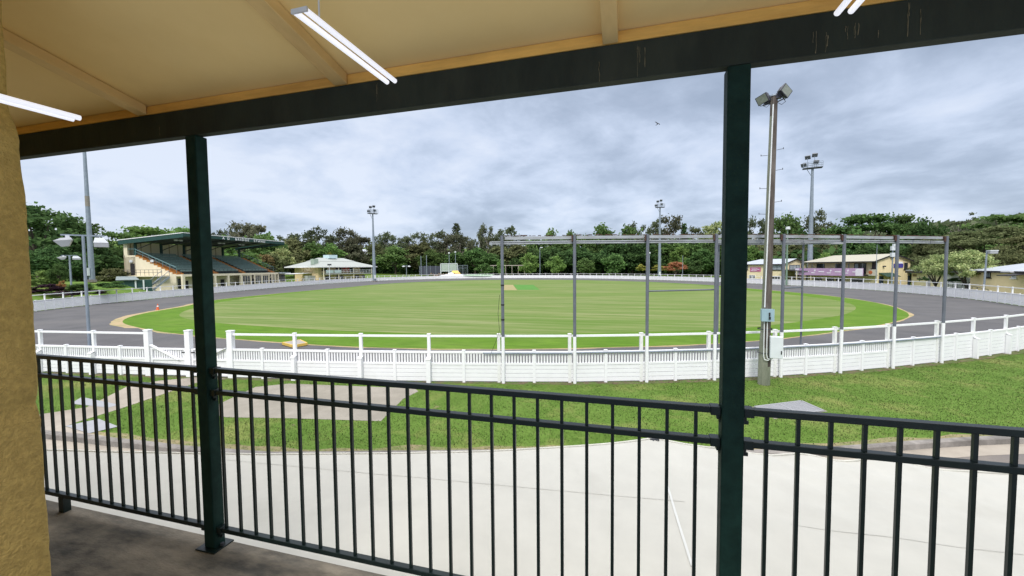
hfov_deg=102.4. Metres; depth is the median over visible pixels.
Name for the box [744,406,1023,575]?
railing
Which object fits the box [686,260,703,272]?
shrub
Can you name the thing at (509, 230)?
gum tree
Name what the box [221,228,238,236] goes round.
gum tree
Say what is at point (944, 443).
kerb
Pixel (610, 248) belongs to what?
tree
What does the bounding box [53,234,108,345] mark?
lamp post
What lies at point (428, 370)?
perimeter fence
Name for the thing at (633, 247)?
tree
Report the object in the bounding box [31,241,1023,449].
ground
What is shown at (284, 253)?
tree
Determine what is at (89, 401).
path slab
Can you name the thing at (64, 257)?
lamp post
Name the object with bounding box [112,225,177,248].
rain tree
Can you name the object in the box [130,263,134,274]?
end door
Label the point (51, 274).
tree
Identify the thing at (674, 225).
gum tree
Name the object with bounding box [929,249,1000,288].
tree
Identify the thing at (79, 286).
shrub
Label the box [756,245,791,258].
tree
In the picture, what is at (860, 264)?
door
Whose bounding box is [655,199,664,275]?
floodlight tower
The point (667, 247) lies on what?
tree
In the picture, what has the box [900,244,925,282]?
tree
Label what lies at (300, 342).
drain hatch
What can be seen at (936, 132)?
sky
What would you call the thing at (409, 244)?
gum tree
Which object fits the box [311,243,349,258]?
tree
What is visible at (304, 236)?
gum tree
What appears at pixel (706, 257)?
tree
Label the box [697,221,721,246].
gum tree
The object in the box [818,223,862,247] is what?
tree
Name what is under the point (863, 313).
oval grass border
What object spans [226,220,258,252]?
gum tree
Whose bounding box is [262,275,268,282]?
window
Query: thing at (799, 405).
concrete slab
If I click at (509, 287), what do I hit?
pitch clay
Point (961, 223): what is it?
gum tree
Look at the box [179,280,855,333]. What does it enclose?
oval grass
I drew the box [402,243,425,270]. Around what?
tree
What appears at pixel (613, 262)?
tree
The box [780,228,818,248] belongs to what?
tree
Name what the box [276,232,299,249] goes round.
gum tree
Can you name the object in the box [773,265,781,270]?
window
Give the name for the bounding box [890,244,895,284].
speaker pole
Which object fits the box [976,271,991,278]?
window
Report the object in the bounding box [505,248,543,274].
tree
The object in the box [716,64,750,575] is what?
veranda post
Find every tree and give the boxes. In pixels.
[26,201,120,276]
[28,222,85,280]
[29,244,100,278]
[31,218,123,281]
[44,263,69,281]
[66,248,103,281]
[67,249,124,281]
[97,230,134,263]
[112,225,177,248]
[171,226,189,232]
[211,229,227,252]
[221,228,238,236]
[222,235,237,255]
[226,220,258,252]
[231,252,268,267]
[239,223,265,238]
[242,231,288,255]
[256,254,275,265]
[264,252,291,271]
[270,247,296,271]
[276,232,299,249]
[277,252,305,276]
[284,237,312,272]
[294,232,315,247]
[295,241,326,260]
[301,226,337,248]
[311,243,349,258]
[323,234,344,252]
[332,226,363,253]
[340,235,370,253]
[340,242,370,267]
[356,242,390,268]
[366,233,388,251]
[370,246,417,273]
[376,231,402,249]
[392,237,411,262]
[400,232,428,249]
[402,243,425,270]
[410,240,438,261]
[417,249,446,269]
[426,229,450,254]
[436,233,463,257]
[441,251,471,270]
[446,232,473,264]
[454,247,484,273]
[459,237,482,254]
[471,251,504,271]
[473,263,493,273]
[474,229,483,253]
[476,223,497,252]
[482,233,506,250]
[484,246,513,273]
[488,225,520,251]
[497,258,504,273]
[498,244,533,274]
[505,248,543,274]
[517,252,539,274]
[522,239,548,273]
[528,247,570,274]
[541,227,560,248]
[543,255,566,274]
[546,239,576,272]
[561,245,608,274]
[563,229,577,269]
[570,233,598,253]
[576,258,595,274]
[582,222,615,272]
[588,243,627,273]
[600,253,626,276]
[611,223,642,271]
[616,243,652,274]
[619,243,669,270]
[628,221,645,245]
[640,217,665,268]
[650,238,689,273]
[653,213,686,251]
[663,261,687,275]
[666,245,694,273]
[673,238,706,257]
[684,248,719,275]
[687,226,703,239]
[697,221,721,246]
[697,243,720,273]
[707,238,720,266]
[747,245,763,261]
[748,215,764,248]
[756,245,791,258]
[774,212,804,246]
[778,245,816,258]
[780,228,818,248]
[798,244,838,257]
[801,208,834,239]
[813,212,919,248]
[815,252,829,258]
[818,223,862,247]
[831,246,853,255]
[837,226,878,251]
[847,245,883,254]
[862,213,917,247]
[875,243,911,255]
[890,222,916,239]
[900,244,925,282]
[901,214,949,246]
[906,224,1023,269]
[907,239,937,274]
[909,254,958,290]
[926,234,977,268]
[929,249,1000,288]
[940,212,977,232]
[949,213,1023,251]
[975,234,1023,264]
[981,245,1023,265]
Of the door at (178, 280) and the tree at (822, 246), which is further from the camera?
the tree at (822, 246)
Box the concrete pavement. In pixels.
[44,438,1023,575]
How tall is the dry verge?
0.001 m
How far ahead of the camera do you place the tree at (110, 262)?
83.56 m
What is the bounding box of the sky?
[20,34,1023,248]
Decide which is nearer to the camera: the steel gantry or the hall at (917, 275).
the steel gantry
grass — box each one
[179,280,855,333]
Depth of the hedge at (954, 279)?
56.02 m
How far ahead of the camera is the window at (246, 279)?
91.34 m
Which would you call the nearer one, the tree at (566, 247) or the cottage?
the cottage
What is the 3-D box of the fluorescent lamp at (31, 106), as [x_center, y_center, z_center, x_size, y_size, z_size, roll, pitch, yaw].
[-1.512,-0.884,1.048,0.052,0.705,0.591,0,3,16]
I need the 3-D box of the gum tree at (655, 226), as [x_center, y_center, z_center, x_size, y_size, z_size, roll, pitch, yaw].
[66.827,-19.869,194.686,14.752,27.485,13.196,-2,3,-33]
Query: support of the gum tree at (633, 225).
on the ground at (607, 416)
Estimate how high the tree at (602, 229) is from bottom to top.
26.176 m
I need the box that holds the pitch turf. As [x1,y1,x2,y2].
[514,285,539,289]
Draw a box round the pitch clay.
[504,285,515,289]
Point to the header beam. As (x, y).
(896, 25)
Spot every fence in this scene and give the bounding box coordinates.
[32,273,1023,382]
[419,266,439,274]
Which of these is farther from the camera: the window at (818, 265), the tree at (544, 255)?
the tree at (544, 255)
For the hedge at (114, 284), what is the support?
on the ground at (607, 416)
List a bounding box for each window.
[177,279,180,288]
[242,276,250,284]
[255,275,260,283]
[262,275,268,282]
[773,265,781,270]
[789,265,799,269]
[816,264,824,267]
[851,278,862,284]
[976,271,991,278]
[1000,271,1017,278]
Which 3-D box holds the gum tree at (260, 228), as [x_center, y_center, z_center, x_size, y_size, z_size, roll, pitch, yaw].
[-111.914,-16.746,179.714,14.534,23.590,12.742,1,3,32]
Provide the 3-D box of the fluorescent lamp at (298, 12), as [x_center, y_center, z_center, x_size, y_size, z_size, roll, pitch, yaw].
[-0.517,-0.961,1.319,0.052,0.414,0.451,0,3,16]
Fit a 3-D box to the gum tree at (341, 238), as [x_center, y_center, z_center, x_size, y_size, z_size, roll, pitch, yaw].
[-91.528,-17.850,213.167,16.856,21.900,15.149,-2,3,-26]
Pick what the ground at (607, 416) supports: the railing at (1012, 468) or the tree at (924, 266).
the tree at (924, 266)
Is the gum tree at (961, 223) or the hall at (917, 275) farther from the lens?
the gum tree at (961, 223)
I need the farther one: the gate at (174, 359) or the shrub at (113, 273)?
the shrub at (113, 273)
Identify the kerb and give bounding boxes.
[45,430,1023,456]
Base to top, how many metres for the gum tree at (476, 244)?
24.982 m
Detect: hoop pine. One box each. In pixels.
[448,223,463,252]
[680,223,687,239]
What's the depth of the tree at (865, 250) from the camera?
95.58 m
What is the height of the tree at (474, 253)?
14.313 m
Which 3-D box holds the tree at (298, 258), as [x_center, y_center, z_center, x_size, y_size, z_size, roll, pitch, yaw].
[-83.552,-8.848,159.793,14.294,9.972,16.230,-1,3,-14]
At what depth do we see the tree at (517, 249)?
200.40 m
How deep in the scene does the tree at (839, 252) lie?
100.67 m
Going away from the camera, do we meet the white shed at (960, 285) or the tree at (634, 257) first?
the white shed at (960, 285)
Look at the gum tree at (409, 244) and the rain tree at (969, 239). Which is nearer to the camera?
the rain tree at (969, 239)
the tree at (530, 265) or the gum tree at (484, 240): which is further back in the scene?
the gum tree at (484, 240)
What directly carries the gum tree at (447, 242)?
on the ground at (607, 416)
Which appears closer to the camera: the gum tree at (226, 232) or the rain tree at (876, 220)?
the rain tree at (876, 220)
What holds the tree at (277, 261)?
on the ground at (607, 416)
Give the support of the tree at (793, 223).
on the ground at (607, 416)
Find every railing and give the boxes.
[36,354,203,530]
[209,366,720,575]
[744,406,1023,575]
[948,281,988,299]
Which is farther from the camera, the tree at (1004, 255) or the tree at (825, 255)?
the tree at (825, 255)
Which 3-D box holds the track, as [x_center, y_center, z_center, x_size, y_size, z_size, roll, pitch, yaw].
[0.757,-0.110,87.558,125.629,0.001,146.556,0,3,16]
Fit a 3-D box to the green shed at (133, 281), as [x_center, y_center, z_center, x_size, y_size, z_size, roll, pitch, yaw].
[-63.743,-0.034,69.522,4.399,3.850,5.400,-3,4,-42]
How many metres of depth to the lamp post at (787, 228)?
86.27 m
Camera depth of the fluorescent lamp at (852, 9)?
1.11 m
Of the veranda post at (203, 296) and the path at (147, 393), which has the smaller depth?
the veranda post at (203, 296)
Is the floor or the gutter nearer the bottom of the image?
the floor
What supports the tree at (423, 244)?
on the ground at (607, 416)
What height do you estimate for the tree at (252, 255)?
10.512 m
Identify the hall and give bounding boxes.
[747,258,810,282]
[905,270,942,289]
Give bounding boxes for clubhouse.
[795,254,914,286]
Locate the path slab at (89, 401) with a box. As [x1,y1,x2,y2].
[75,398,115,406]
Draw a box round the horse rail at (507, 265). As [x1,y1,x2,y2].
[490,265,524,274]
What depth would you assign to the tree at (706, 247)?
167.99 m
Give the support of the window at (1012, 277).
in the cottage
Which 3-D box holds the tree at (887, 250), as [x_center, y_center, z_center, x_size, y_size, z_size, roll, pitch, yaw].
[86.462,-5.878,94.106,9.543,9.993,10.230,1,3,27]
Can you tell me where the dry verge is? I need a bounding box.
[76,429,992,451]
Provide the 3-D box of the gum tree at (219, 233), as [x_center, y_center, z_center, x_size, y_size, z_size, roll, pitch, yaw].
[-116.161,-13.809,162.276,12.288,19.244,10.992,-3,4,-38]
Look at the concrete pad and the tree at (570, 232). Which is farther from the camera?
the tree at (570, 232)
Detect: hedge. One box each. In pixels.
[31,284,67,292]
[46,289,109,295]
[94,281,127,288]
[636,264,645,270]
[651,265,667,270]
[947,277,962,281]
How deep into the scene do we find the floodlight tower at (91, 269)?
63.81 m
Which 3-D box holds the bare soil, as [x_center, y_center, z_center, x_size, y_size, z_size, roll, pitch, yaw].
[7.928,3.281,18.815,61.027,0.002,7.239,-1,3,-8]
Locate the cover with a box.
[463,274,492,275]
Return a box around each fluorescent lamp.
[0,94,81,121]
[291,0,396,84]
[834,0,864,15]
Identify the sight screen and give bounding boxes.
[440,263,457,273]
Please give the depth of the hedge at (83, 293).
52.45 m
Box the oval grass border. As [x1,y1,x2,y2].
[123,280,908,348]
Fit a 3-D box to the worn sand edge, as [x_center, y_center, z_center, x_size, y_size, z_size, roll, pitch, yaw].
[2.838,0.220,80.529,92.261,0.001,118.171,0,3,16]
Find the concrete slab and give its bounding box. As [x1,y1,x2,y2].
[754,400,823,411]
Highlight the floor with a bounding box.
[46,500,385,575]
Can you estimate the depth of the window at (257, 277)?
94.81 m
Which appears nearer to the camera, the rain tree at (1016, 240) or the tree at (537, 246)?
the rain tree at (1016, 240)
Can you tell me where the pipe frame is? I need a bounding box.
[649,242,843,357]
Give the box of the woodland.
[600,212,1023,264]
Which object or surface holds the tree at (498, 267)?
on the ground at (607, 416)
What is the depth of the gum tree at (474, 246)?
220.56 m
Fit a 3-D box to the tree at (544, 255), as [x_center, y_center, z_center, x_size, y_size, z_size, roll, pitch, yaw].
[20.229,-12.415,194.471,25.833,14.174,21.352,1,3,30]
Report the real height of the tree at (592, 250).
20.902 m
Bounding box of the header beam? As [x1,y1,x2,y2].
[18,0,1023,159]
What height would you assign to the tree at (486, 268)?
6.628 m
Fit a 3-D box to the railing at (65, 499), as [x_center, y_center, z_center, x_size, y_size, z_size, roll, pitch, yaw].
[-4.007,0.961,3.016,4.652,1.050,0.046,0,3,16]
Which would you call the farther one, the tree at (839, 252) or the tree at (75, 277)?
the tree at (839, 252)
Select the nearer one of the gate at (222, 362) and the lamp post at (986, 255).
the gate at (222, 362)
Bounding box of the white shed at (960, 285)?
[947,271,969,293]
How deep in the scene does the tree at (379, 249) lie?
196.04 m
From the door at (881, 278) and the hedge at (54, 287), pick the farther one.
the door at (881, 278)
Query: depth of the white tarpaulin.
165.67 m
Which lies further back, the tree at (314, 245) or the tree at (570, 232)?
the tree at (570, 232)
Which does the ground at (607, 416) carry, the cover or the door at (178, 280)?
the cover
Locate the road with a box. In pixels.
[922,454,1023,469]
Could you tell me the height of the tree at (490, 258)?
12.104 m
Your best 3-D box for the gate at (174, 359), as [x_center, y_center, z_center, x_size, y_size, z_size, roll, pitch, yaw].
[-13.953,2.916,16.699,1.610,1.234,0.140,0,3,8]
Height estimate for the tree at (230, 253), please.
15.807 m
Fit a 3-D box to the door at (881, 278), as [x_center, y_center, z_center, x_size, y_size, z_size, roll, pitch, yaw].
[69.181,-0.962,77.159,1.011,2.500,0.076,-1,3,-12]
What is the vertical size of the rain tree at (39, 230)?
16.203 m
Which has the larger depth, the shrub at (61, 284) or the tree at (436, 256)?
the tree at (436, 256)
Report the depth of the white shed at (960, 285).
57.02 m
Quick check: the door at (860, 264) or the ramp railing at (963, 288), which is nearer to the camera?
the ramp railing at (963, 288)
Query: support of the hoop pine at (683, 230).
on the ground at (607, 416)
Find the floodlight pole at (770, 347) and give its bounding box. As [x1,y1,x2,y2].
[755,83,791,385]
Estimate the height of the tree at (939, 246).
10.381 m
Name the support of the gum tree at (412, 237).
on the ground at (607, 416)
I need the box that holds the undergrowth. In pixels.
[31,238,996,281]
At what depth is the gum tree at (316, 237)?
199.94 m
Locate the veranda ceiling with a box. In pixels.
[2,0,901,134]
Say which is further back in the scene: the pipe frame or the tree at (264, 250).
the tree at (264, 250)
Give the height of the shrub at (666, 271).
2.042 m
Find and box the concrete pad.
[219,384,417,420]
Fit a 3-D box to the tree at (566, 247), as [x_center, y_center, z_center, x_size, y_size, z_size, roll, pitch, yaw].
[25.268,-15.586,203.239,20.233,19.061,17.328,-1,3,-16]
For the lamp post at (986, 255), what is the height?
5.771 m
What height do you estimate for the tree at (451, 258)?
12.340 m
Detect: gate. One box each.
[149,344,185,374]
[191,348,227,375]
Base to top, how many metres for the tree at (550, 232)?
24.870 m
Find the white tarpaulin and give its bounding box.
[440,272,462,275]
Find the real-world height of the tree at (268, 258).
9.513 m
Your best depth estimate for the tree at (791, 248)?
115.83 m
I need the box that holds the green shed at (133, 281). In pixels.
[116,276,151,290]
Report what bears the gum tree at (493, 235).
on the ground at (607, 416)
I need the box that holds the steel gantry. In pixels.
[483,234,948,383]
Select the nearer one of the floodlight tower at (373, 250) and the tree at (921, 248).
the tree at (921, 248)
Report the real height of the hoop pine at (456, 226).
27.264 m
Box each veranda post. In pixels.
[185,135,233,554]
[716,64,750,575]
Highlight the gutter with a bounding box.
[46,439,1023,459]
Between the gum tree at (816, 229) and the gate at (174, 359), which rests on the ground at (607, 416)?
the gum tree at (816, 229)
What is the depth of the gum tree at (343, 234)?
208.94 m
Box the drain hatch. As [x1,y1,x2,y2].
[282,339,307,347]
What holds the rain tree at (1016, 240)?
on the ground at (607, 416)
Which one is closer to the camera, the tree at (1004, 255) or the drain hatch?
the drain hatch
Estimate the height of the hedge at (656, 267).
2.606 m
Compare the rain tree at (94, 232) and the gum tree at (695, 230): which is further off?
the gum tree at (695, 230)
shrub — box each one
[31,270,68,284]
[56,281,66,286]
[66,283,91,290]
[95,268,137,281]
[665,268,680,272]
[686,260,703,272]
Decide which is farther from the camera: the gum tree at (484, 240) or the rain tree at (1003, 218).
the gum tree at (484, 240)
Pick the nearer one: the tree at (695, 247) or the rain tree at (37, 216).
the rain tree at (37, 216)
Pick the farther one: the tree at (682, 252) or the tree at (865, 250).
the tree at (682, 252)
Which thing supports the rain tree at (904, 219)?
on the ground at (607, 416)
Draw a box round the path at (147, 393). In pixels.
[44,377,196,435]
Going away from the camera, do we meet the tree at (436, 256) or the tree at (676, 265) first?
the tree at (676, 265)
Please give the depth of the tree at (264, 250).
165.11 m
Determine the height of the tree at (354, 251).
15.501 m
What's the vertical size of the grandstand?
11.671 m
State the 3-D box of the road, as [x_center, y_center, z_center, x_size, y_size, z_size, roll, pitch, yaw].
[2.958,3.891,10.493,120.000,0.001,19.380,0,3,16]
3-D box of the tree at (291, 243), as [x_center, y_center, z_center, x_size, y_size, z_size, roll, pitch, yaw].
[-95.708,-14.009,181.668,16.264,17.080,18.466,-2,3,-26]
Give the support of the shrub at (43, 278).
on the ground at (607, 416)
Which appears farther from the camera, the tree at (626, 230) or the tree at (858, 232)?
the tree at (626, 230)
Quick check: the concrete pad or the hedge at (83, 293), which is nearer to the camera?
the concrete pad
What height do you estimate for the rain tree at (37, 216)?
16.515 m
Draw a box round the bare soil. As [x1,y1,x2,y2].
[43,349,1023,384]
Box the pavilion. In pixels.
[284,255,376,282]
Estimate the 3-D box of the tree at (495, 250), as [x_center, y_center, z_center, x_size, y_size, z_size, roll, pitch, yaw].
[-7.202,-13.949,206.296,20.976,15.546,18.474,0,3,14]
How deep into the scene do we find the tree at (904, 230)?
107.64 m
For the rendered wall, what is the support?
on the floor
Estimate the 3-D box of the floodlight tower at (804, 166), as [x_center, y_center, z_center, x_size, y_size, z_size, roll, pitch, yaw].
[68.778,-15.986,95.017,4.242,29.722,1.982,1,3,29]
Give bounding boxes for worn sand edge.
[110,280,913,349]
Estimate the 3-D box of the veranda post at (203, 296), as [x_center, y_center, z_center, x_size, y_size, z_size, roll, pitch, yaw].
[-1.738,0.331,2.336,0.140,2.336,0.125,0,3,16]
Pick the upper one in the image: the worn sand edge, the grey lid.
the worn sand edge
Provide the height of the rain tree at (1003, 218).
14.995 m
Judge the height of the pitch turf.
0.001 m
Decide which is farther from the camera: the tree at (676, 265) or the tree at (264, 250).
the tree at (264, 250)
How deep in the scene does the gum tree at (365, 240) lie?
208.98 m
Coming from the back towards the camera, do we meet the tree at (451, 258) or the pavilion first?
the tree at (451, 258)
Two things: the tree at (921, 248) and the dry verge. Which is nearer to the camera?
the dry verge
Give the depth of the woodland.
183.29 m
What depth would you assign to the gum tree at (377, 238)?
220.69 m
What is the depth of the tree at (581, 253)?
185.08 m
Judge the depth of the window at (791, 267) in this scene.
95.03 m
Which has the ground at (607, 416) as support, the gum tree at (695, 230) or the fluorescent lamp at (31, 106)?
the gum tree at (695, 230)
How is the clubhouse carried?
on the ground at (607, 416)
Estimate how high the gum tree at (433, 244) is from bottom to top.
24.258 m
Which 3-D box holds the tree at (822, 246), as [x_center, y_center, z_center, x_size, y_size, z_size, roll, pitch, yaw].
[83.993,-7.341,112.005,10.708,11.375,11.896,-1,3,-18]
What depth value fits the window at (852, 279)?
80.65 m
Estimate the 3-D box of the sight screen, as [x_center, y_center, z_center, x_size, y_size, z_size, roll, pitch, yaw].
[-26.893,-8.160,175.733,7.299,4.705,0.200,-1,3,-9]
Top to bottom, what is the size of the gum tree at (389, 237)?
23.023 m
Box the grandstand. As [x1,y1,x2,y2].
[109,232,290,292]
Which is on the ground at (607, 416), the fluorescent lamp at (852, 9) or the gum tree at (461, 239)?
the gum tree at (461, 239)
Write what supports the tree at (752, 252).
on the ground at (607, 416)
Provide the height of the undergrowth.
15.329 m
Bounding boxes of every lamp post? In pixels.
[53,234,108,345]
[57,255,80,296]
[785,227,789,284]
[983,250,998,289]
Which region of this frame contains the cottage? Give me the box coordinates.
[964,263,1023,299]
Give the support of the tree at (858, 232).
on the ground at (607, 416)
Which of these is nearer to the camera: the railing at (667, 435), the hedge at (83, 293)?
the railing at (667, 435)
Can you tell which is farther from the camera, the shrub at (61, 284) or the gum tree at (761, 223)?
the gum tree at (761, 223)
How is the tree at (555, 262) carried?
on the ground at (607, 416)
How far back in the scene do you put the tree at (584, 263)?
167.54 m
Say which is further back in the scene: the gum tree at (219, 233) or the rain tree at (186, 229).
the gum tree at (219, 233)
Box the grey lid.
[67,419,116,432]
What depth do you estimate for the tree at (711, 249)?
158.34 m
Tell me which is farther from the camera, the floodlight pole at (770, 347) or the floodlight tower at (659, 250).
the floodlight tower at (659, 250)
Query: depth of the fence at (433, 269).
186.04 m
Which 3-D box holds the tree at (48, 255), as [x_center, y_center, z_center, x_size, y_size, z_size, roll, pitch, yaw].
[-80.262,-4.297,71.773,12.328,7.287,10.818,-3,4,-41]
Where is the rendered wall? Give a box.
[0,0,50,575]
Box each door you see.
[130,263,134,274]
[859,263,865,273]
[879,276,883,286]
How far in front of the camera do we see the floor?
2.32 m
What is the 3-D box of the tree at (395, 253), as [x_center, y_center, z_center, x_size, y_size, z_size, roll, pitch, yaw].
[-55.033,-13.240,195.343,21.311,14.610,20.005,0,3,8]
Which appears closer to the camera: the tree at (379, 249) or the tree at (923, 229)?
the tree at (923, 229)
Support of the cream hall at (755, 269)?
on the ground at (607, 416)
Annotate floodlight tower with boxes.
[83,152,96,281]
[367,205,377,281]
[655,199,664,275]
[801,153,823,279]
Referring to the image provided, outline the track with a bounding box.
[34,278,1023,381]

